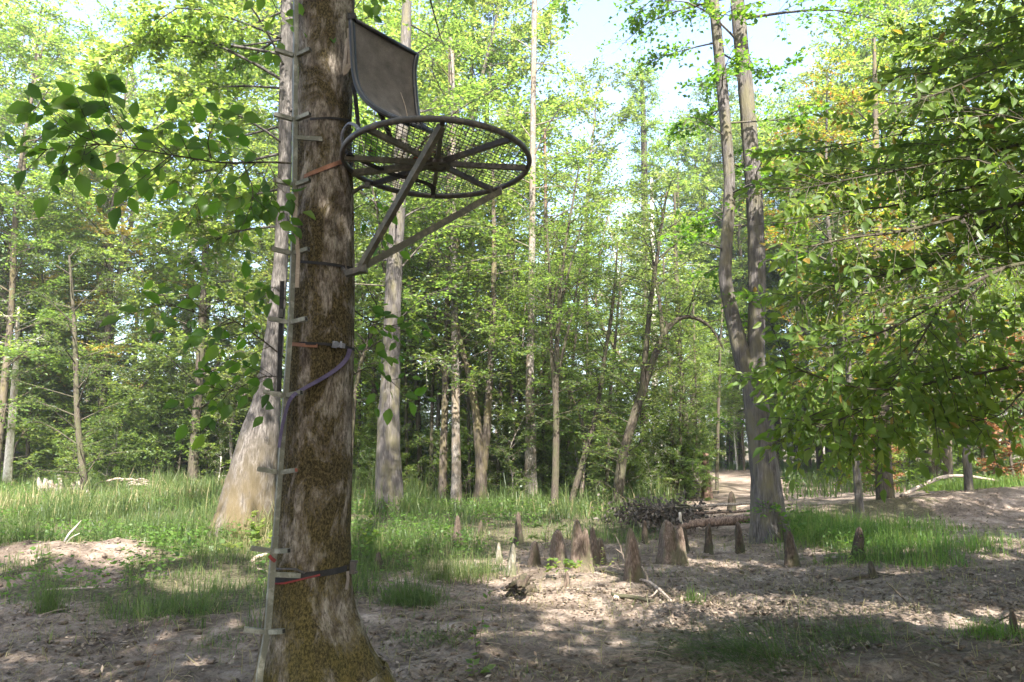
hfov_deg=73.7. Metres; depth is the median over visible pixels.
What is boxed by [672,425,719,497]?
shrub
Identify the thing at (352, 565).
ratchet strap
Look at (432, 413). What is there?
slim tree
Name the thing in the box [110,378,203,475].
shrub
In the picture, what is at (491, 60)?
canopy tree
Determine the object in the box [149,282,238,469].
understory tree
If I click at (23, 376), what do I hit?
understory tree
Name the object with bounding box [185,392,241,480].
shrub
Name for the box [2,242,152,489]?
young tree
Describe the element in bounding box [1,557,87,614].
grass tuft
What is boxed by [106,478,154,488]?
bleached wood
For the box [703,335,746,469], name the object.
understory tree
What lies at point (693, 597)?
grass tuft
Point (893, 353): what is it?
forest tree
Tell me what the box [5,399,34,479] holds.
shrub
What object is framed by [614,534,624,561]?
dead sapling
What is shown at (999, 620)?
leaning twig
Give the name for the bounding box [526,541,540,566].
cypress knee
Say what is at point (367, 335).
understory tree
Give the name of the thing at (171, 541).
ground cover
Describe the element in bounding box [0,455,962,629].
meadow grass
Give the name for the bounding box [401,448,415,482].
shrub
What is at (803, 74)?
canopy tree
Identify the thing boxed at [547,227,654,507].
sapling
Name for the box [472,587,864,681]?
grass tuft
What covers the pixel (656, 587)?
forked branch
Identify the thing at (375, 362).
forest tree
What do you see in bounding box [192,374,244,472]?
shrub
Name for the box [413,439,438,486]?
shrub
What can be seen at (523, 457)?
shrub
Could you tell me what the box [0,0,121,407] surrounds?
canopy tree
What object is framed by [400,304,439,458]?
understory tree
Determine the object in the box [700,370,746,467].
understory tree
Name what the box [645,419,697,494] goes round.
shrub
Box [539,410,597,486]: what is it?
shrub
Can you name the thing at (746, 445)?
shrub
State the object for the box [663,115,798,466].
canopy tree
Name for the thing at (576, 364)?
understory tree
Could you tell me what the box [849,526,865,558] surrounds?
cypress knee
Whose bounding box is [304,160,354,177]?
cinch strap
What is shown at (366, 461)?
shrub
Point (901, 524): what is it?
lush grass
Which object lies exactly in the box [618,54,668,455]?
ivy tree
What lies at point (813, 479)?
grass
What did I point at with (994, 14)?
canopy tree
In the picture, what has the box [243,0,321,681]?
climbing stick
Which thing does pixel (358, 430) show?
shrub
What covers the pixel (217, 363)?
understory tree
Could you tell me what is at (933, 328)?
forest tree
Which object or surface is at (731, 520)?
old log
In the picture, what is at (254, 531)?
vine
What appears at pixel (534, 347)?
understory tree
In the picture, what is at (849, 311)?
understory tree
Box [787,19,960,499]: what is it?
slender tree
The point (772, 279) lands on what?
canopy tree
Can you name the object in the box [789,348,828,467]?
understory tree
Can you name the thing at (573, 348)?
slim tree
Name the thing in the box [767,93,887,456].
canopy tree
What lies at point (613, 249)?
understory tree
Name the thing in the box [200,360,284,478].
shrub
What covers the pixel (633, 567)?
cypress knee
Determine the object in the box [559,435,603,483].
shrub
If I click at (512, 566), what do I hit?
cypress knee
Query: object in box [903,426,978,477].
shrub
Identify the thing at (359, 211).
understory tree
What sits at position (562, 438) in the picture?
shrub
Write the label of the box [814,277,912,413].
understory tree
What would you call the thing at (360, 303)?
understory tree
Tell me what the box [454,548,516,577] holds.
grass tuft
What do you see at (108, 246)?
canopy tree
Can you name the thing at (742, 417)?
understory tree
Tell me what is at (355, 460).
shrub
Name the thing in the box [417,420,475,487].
shrub
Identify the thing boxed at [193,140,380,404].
understory tree
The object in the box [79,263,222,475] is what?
understory tree
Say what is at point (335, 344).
ratchet strap
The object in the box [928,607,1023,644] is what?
grass tuft
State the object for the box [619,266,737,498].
understory tree
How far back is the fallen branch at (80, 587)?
7.37 m
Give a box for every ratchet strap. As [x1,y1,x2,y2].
[268,554,357,589]
[278,341,354,447]
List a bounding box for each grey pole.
[660,502,749,508]
[683,510,746,514]
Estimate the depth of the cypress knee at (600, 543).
9.16 m
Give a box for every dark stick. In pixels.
[605,570,623,575]
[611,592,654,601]
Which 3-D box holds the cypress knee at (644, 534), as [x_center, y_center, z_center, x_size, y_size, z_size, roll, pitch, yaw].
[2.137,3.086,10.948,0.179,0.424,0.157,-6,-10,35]
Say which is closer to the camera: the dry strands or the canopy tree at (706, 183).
the dry strands
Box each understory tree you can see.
[0,200,113,477]
[0,202,93,469]
[1,259,88,413]
[20,283,119,470]
[34,283,143,425]
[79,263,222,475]
[132,220,288,424]
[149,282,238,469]
[173,246,289,461]
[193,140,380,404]
[225,312,286,398]
[258,95,504,473]
[353,210,430,420]
[354,291,403,417]
[355,112,516,492]
[355,275,440,467]
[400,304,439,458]
[424,180,577,412]
[424,293,524,429]
[437,237,610,435]
[459,219,647,503]
[467,263,584,419]
[492,263,564,420]
[496,163,719,472]
[517,303,618,451]
[541,195,696,415]
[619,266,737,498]
[629,298,711,482]
[663,313,732,461]
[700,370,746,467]
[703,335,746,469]
[704,322,795,470]
[765,350,805,470]
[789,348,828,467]
[793,365,826,468]
[809,194,955,482]
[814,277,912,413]
[887,270,1023,476]
[966,309,1019,473]
[976,232,1023,416]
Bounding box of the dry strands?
[0,519,1023,681]
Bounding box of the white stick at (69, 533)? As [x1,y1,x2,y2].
[64,520,81,541]
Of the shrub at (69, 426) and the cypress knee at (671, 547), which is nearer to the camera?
the cypress knee at (671, 547)
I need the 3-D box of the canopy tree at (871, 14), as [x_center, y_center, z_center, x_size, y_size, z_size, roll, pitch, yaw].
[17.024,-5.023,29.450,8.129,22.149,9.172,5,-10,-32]
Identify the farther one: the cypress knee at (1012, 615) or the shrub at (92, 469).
the shrub at (92, 469)
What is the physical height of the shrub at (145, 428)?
5.041 m
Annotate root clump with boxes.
[503,573,539,596]
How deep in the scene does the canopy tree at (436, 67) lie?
23.79 m
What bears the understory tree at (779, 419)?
on the ground at (737, 483)
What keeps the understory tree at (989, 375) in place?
on the ground at (737, 483)
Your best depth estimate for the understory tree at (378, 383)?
27.87 m
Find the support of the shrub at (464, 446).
on the ground at (737, 483)
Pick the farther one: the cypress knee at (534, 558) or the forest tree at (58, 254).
the forest tree at (58, 254)
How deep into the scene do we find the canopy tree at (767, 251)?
46.34 m
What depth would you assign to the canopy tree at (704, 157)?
48.31 m
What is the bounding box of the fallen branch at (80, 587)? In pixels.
[48,586,104,589]
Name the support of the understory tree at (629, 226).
on the ground at (737, 483)
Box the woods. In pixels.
[0,210,1021,453]
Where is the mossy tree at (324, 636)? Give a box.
[0,0,509,681]
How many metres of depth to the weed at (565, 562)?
8.04 m
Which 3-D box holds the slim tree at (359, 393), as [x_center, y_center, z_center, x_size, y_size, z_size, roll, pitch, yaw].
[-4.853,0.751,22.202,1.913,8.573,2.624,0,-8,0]
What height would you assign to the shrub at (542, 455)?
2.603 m
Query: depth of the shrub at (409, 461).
21.27 m
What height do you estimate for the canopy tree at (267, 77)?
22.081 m
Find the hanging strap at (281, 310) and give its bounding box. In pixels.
[277,281,284,390]
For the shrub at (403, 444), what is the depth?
19.51 m
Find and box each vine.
[209,510,272,552]
[356,489,378,557]
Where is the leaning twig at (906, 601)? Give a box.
[886,581,920,613]
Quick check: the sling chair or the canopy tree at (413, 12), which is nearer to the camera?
the sling chair
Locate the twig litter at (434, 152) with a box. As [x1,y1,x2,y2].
[367,131,483,185]
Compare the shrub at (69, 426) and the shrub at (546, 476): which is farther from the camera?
the shrub at (69, 426)
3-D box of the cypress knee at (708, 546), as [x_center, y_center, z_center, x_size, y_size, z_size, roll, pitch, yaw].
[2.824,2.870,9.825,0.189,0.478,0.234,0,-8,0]
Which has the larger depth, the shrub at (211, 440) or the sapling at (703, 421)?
the shrub at (211, 440)
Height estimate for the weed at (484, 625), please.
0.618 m
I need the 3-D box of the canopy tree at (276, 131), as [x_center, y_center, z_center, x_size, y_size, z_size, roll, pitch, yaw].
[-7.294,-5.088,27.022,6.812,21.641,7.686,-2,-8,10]
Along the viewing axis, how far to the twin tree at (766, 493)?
11.89 m
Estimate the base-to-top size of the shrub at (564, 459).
4.537 m
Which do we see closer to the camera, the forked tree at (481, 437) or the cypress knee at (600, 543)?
the cypress knee at (600, 543)
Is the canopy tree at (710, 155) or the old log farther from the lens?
the canopy tree at (710, 155)
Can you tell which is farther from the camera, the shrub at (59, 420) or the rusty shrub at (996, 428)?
the shrub at (59, 420)
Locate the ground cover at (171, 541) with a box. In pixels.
[0,478,886,604]
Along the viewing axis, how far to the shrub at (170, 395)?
27.54 m
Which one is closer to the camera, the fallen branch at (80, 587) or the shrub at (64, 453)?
the fallen branch at (80, 587)
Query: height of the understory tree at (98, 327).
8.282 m
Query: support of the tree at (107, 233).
on the ground at (737, 483)
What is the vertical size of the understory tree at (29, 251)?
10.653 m
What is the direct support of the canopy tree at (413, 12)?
on the ground at (737, 483)
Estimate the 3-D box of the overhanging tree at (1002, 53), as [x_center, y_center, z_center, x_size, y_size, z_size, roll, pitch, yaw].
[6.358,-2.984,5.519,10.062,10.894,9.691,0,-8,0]
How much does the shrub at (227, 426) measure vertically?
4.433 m
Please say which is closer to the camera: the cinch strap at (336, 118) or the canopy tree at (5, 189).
the cinch strap at (336, 118)
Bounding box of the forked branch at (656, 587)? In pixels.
[639,566,671,601]
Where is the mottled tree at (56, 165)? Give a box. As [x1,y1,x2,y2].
[4,20,177,400]
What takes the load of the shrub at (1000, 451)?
on the ground at (737, 483)
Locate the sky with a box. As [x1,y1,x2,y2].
[0,0,1023,441]
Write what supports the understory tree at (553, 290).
on the ground at (737, 483)
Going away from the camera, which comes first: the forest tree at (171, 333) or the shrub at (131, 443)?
the shrub at (131, 443)
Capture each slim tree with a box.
[14,240,70,478]
[127,236,186,420]
[354,236,383,479]
[364,245,440,478]
[400,241,465,492]
[429,250,502,501]
[473,240,538,488]
[483,241,561,477]
[501,233,580,487]
[536,245,607,491]
[552,238,620,487]
[579,255,669,493]
[605,237,675,475]
[628,253,706,495]
[692,235,747,489]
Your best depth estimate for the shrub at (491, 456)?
22.22 m
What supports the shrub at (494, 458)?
on the ground at (737, 483)
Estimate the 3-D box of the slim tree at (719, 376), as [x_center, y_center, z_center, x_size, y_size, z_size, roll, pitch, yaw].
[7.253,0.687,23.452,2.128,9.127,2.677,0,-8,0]
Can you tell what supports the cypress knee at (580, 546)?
on the ground at (737, 483)
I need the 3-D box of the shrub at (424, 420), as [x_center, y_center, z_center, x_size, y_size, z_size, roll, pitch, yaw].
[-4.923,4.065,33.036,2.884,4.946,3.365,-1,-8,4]
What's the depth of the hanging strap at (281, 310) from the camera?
4.13 m
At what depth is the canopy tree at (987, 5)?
33.09 m
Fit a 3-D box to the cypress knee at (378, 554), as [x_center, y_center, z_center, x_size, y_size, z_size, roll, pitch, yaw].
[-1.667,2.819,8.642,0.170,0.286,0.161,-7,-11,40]
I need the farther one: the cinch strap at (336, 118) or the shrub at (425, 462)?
the shrub at (425, 462)
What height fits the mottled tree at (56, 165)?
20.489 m
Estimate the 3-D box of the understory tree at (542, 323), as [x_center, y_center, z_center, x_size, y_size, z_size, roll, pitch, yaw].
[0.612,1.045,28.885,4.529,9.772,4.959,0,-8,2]
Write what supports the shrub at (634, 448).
on the ground at (737, 483)
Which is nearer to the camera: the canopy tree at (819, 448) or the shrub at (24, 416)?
the shrub at (24, 416)
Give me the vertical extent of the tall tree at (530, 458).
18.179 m
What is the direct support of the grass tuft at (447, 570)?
on the ground at (737, 483)
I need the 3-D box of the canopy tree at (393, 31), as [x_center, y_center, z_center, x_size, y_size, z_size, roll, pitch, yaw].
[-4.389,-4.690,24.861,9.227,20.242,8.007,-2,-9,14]
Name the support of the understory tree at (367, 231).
on the ground at (737, 483)
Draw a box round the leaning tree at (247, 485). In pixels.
[39,0,427,541]
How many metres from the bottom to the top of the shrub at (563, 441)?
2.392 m
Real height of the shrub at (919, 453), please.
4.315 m
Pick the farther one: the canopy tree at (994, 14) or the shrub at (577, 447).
the canopy tree at (994, 14)
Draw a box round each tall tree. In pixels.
[434,0,497,376]
[457,0,618,503]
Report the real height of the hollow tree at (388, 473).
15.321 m
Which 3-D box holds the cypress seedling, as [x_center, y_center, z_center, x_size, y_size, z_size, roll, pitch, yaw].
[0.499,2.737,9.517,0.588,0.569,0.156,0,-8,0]
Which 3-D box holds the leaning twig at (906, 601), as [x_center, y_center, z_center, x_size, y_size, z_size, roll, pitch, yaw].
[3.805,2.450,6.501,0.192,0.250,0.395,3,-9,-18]
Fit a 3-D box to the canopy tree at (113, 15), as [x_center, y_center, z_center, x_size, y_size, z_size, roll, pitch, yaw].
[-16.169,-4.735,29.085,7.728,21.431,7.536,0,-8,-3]
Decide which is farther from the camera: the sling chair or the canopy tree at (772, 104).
the canopy tree at (772, 104)
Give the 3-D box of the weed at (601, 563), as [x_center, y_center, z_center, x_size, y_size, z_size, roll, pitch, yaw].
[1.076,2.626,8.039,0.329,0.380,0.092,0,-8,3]
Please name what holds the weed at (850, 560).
on the ground at (737, 483)
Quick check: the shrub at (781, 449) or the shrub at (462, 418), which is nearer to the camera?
the shrub at (462, 418)
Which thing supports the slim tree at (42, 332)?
on the ground at (737, 483)
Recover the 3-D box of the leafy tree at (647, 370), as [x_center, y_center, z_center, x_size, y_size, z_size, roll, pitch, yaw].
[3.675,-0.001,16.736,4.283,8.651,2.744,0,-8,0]
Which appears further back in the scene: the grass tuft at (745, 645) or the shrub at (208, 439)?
the shrub at (208, 439)
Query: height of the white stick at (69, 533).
0.373 m
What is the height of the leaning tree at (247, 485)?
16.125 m
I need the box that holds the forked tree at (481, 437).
[401,155,548,504]
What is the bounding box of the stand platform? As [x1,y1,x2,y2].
[340,115,531,277]
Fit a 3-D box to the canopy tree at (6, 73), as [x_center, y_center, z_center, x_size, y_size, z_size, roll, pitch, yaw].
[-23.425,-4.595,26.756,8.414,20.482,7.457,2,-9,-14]
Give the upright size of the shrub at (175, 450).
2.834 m
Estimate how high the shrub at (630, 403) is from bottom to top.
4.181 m
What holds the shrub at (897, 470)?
on the ground at (737, 483)
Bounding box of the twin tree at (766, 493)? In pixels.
[547,0,916,543]
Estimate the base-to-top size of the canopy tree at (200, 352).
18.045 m
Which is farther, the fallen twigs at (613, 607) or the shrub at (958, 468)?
the shrub at (958, 468)
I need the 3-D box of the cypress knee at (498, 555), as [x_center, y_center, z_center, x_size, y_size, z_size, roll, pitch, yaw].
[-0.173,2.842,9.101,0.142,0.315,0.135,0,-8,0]
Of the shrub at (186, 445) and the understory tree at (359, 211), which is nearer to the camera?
the understory tree at (359, 211)
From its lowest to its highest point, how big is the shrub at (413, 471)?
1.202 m
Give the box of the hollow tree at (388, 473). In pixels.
[288,0,530,513]
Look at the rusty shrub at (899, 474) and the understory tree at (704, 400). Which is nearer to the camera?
the rusty shrub at (899, 474)
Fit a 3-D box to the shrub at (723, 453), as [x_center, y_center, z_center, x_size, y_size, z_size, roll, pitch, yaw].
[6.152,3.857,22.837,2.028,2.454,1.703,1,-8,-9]
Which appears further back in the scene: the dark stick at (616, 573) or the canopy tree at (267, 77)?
the canopy tree at (267, 77)
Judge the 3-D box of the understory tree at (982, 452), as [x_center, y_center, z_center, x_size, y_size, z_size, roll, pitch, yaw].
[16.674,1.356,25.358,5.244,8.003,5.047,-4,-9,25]
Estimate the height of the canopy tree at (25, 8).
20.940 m
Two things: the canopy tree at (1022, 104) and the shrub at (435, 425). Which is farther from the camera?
the shrub at (435, 425)
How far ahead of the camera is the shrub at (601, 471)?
21.18 m
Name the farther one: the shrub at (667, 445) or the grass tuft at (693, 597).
the shrub at (667, 445)
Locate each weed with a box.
[465,658,495,675]
[467,590,493,658]
[544,558,583,577]
[590,547,615,579]
[825,553,852,575]
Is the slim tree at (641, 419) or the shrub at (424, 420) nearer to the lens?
the slim tree at (641, 419)
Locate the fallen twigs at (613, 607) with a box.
[1,512,1023,681]
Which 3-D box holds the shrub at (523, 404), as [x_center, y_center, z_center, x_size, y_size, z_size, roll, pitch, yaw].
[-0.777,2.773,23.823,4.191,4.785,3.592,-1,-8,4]
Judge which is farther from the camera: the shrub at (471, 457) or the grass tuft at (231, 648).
the shrub at (471, 457)
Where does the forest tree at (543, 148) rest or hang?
on the ground at (737, 483)
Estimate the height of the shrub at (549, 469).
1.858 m
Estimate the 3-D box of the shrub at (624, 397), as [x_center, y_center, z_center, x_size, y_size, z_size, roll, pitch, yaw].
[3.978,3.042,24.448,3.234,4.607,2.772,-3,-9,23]
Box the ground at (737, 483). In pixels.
[0,442,1023,681]
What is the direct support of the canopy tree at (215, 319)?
on the ground at (737, 483)
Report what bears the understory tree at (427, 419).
on the ground at (737, 483)
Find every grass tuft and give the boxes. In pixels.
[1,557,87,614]
[65,567,256,632]
[160,623,256,656]
[357,559,491,612]
[366,614,497,651]
[370,539,551,591]
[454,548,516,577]
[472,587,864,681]
[678,583,713,604]
[699,598,949,671]
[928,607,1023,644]
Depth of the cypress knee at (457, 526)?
10.32 m
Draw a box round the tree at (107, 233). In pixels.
[8,117,210,474]
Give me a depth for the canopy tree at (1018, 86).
25.00 m
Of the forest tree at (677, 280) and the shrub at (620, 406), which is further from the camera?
the shrub at (620, 406)
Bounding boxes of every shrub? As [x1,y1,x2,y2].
[0,347,87,480]
[5,357,132,480]
[5,381,61,476]
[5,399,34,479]
[7,380,86,478]
[14,410,50,476]
[23,400,76,475]
[31,409,89,478]
[40,398,111,476]
[41,389,86,474]
[49,421,104,480]
[80,399,146,476]
[83,404,146,478]
[84,412,145,482]
[89,381,189,477]
[105,419,155,471]
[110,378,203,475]
[113,351,215,476]
[118,415,149,474]
[123,356,237,479]
[127,420,178,472]
[129,394,191,479]
[136,359,211,473]
[142,413,201,472]
[165,387,216,473]
[171,392,229,479]
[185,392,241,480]
[188,368,250,475]
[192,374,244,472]
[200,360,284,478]
[201,409,245,477]
[216,365,281,461]
[280,354,366,469]
[352,451,375,489]
[353,348,429,477]
[353,382,427,467]
[353,417,375,467]
[353,447,375,482]
[354,405,429,489]
[354,417,403,480]
[360,426,416,488]
[364,414,410,481]
[400,398,429,468]
[401,423,434,480]
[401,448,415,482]
[408,456,428,483]
[412,347,518,489]
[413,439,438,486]
[414,438,448,486]
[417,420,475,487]
[422,430,474,495]
[424,393,470,449]
[430,425,474,500]
[447,432,474,488]
[448,360,525,481]
[462,435,494,485]
[471,434,506,476]
[487,405,550,503]
[487,418,523,487]
[492,345,587,493]
[498,417,559,495]
[503,426,551,489]
[514,421,561,489]
[522,401,592,480]
[537,409,615,497]
[537,439,564,490]
[539,410,590,483]
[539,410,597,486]
[545,423,589,487]
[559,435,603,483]
[560,348,623,474]
[570,415,619,486]
[581,361,662,482]
[587,408,643,494]
[587,450,615,482]
[589,388,635,457]
[597,382,677,468]
[599,406,665,491]
[601,439,630,483]
[614,414,654,483]
[625,450,645,485]
[626,411,687,492]
[626,463,655,484]
[632,447,675,495]
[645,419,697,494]
[648,404,718,497]
[651,430,703,492]
[670,441,719,500]
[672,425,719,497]
[676,422,725,483]
[692,430,714,486]
[698,400,747,467]
[698,417,732,465]
[723,421,748,465]
[776,388,824,465]
[829,365,930,485]
[859,361,932,485]
[860,422,907,491]
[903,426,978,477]
[904,379,942,477]
[917,406,979,473]
[953,443,980,471]
[954,374,1023,475]
[972,416,1017,478]
[974,319,1023,482]
[975,428,1023,476]
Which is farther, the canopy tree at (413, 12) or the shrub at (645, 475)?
the canopy tree at (413, 12)
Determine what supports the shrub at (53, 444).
on the ground at (737, 483)
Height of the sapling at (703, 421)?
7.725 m
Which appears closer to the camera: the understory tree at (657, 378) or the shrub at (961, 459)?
the understory tree at (657, 378)
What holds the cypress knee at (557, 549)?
on the ground at (737, 483)
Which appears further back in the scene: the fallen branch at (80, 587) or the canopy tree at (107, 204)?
the canopy tree at (107, 204)
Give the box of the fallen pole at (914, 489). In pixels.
[899,474,997,496]
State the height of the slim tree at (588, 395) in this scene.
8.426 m
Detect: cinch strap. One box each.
[300,260,352,268]
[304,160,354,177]
[309,117,352,130]
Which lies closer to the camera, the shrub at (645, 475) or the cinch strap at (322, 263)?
the cinch strap at (322, 263)
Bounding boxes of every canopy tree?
[0,0,105,473]
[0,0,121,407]
[0,0,145,402]
[0,47,39,221]
[0,64,145,467]
[0,105,42,314]
[3,40,211,472]
[19,0,201,467]
[75,0,290,481]
[126,0,288,386]
[155,1,371,376]
[178,0,375,385]
[228,6,383,422]
[253,0,502,477]
[261,0,439,476]
[353,0,509,405]
[361,0,589,476]
[377,0,583,427]
[410,0,621,470]
[513,48,677,418]
[620,114,747,444]
[627,92,777,466]
[633,99,745,430]
[654,75,788,466]
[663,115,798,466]
[677,74,808,416]
[682,77,839,462]
[711,110,814,410]
[713,109,870,468]
[731,86,854,469]
[734,94,851,464]
[758,0,938,476]
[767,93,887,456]
[770,0,1020,480]
[787,97,907,455]
[796,0,1009,477]
[817,0,1023,481]
[880,0,1023,437]
[904,0,1023,416]
[965,0,1023,349]
[995,5,1023,314]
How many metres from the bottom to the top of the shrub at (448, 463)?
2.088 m
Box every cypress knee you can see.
[374,552,383,570]
[452,515,463,547]
[477,520,482,535]
[495,543,502,563]
[506,543,516,576]
[514,512,523,543]
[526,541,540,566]
[549,529,567,567]
[563,571,569,587]
[569,519,594,572]
[589,527,600,566]
[597,538,606,563]
[623,527,647,583]
[641,520,648,543]
[656,520,689,565]
[683,527,689,552]
[703,524,713,554]
[726,491,736,510]
[735,521,745,553]
[784,530,801,567]
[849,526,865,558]
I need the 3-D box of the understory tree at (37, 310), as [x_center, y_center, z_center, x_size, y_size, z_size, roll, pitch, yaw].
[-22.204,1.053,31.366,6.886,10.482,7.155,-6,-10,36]
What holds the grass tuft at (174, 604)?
on the ground at (737, 483)
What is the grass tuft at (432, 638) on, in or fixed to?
on the ground at (737, 483)
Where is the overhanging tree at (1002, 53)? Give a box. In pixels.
[721,0,1023,502]
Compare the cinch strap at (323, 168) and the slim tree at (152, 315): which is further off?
the slim tree at (152, 315)
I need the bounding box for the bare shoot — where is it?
[143,619,167,680]
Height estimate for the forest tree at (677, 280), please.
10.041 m
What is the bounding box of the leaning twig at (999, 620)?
[988,615,1008,624]
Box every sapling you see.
[472,211,574,490]
[504,152,625,509]
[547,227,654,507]
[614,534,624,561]
[670,262,728,491]
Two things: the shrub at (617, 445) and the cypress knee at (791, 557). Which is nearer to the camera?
the cypress knee at (791, 557)
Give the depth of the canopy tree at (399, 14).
30.01 m
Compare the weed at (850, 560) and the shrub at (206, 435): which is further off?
the shrub at (206, 435)
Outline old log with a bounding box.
[679,514,749,528]
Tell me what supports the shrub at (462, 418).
on the ground at (737, 483)
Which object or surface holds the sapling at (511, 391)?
on the ground at (737, 483)
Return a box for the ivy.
[770,501,810,532]
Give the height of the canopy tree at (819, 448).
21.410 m
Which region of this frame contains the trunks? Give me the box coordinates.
[21,296,1004,460]
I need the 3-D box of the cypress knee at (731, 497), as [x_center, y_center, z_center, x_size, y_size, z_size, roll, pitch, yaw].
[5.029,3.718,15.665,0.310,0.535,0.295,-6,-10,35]
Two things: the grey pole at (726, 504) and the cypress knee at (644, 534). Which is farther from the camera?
the grey pole at (726, 504)
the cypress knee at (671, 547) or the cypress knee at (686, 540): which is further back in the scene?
the cypress knee at (686, 540)
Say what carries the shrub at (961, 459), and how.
on the ground at (737, 483)
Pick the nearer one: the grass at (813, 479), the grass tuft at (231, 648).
the grass tuft at (231, 648)
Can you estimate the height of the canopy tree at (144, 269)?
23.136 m
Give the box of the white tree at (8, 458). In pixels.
[0,289,70,485]
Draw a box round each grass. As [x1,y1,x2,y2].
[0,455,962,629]
[0,459,1023,499]
[764,501,1023,570]
[922,471,1023,490]
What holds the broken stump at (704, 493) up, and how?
on the ground at (737, 483)
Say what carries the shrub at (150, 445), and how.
on the ground at (737, 483)
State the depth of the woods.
63.55 m
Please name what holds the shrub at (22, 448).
on the ground at (737, 483)
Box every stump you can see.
[37,475,89,496]
[700,453,713,498]
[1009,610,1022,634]
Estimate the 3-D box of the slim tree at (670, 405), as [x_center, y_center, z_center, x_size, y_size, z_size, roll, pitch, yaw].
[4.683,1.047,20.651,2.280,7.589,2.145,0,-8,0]
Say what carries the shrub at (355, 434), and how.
on the ground at (737, 483)
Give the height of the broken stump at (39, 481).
0.851 m
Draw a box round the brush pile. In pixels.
[580,486,739,530]
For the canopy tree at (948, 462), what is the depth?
23.69 m
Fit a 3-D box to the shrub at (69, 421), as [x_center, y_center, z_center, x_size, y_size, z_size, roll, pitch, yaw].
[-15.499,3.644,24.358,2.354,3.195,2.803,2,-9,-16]
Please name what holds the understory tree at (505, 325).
on the ground at (737, 483)
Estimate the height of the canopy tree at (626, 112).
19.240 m
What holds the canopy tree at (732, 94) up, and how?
on the ground at (737, 483)
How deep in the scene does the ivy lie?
10.84 m
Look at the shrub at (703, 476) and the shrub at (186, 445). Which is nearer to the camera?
the shrub at (703, 476)
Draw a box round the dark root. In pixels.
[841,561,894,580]
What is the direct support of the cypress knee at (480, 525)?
on the ground at (737, 483)
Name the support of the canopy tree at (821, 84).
on the ground at (737, 483)
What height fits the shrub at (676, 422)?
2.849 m
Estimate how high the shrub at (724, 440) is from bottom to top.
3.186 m
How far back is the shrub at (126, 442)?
23.86 m
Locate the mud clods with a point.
(211, 660)
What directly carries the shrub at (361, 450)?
on the ground at (737, 483)
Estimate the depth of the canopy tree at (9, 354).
23.18 m
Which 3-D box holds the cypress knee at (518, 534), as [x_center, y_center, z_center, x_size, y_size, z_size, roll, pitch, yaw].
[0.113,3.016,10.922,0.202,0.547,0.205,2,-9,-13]
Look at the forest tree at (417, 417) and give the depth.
21.05 m
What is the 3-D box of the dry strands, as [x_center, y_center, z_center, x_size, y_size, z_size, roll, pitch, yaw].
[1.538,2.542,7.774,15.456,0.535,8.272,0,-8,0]
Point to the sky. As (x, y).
(593, 27)
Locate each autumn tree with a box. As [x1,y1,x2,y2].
[742,44,946,512]
[864,17,1023,491]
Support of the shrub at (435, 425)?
on the ground at (737, 483)
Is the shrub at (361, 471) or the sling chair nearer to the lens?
the sling chair
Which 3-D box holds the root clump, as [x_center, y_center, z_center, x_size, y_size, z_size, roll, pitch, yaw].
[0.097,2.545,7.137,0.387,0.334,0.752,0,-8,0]
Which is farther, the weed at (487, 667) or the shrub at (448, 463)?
the shrub at (448, 463)
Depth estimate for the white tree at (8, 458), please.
22.93 m
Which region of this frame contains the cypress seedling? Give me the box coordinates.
[527,519,567,557]
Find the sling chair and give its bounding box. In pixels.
[342,0,443,135]
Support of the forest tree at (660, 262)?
on the ground at (737, 483)
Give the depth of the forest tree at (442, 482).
18.98 m
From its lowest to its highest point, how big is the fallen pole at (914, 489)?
0.518 m
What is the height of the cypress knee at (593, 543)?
0.561 m
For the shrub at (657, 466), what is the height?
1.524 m
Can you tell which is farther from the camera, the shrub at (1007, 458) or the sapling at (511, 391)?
the shrub at (1007, 458)
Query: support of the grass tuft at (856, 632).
on the ground at (737, 483)
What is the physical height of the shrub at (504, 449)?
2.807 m
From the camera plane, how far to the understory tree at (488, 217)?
24.98 m
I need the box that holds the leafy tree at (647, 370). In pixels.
[576,158,746,512]
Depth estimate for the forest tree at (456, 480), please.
18.26 m
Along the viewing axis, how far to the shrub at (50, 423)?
24.46 m
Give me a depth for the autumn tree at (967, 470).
16.22 m
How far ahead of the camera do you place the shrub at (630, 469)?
20.50 m
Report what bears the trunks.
on the ground at (737, 483)
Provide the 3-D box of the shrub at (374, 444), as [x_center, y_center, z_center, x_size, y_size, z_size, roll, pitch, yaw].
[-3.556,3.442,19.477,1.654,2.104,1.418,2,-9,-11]
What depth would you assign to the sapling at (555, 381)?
17.02 m
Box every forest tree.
[0,136,126,475]
[133,249,227,436]
[166,57,227,473]
[353,264,415,470]
[359,25,543,503]
[361,6,538,505]
[370,244,450,485]
[475,102,608,424]
[572,161,717,481]
[625,182,728,496]
[838,162,952,479]
[890,186,975,474]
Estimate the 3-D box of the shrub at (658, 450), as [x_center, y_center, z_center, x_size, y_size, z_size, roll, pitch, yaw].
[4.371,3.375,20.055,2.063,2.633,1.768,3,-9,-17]
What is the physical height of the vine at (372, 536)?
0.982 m
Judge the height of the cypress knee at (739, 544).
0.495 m
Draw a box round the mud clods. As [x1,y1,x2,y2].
[0,539,1023,681]

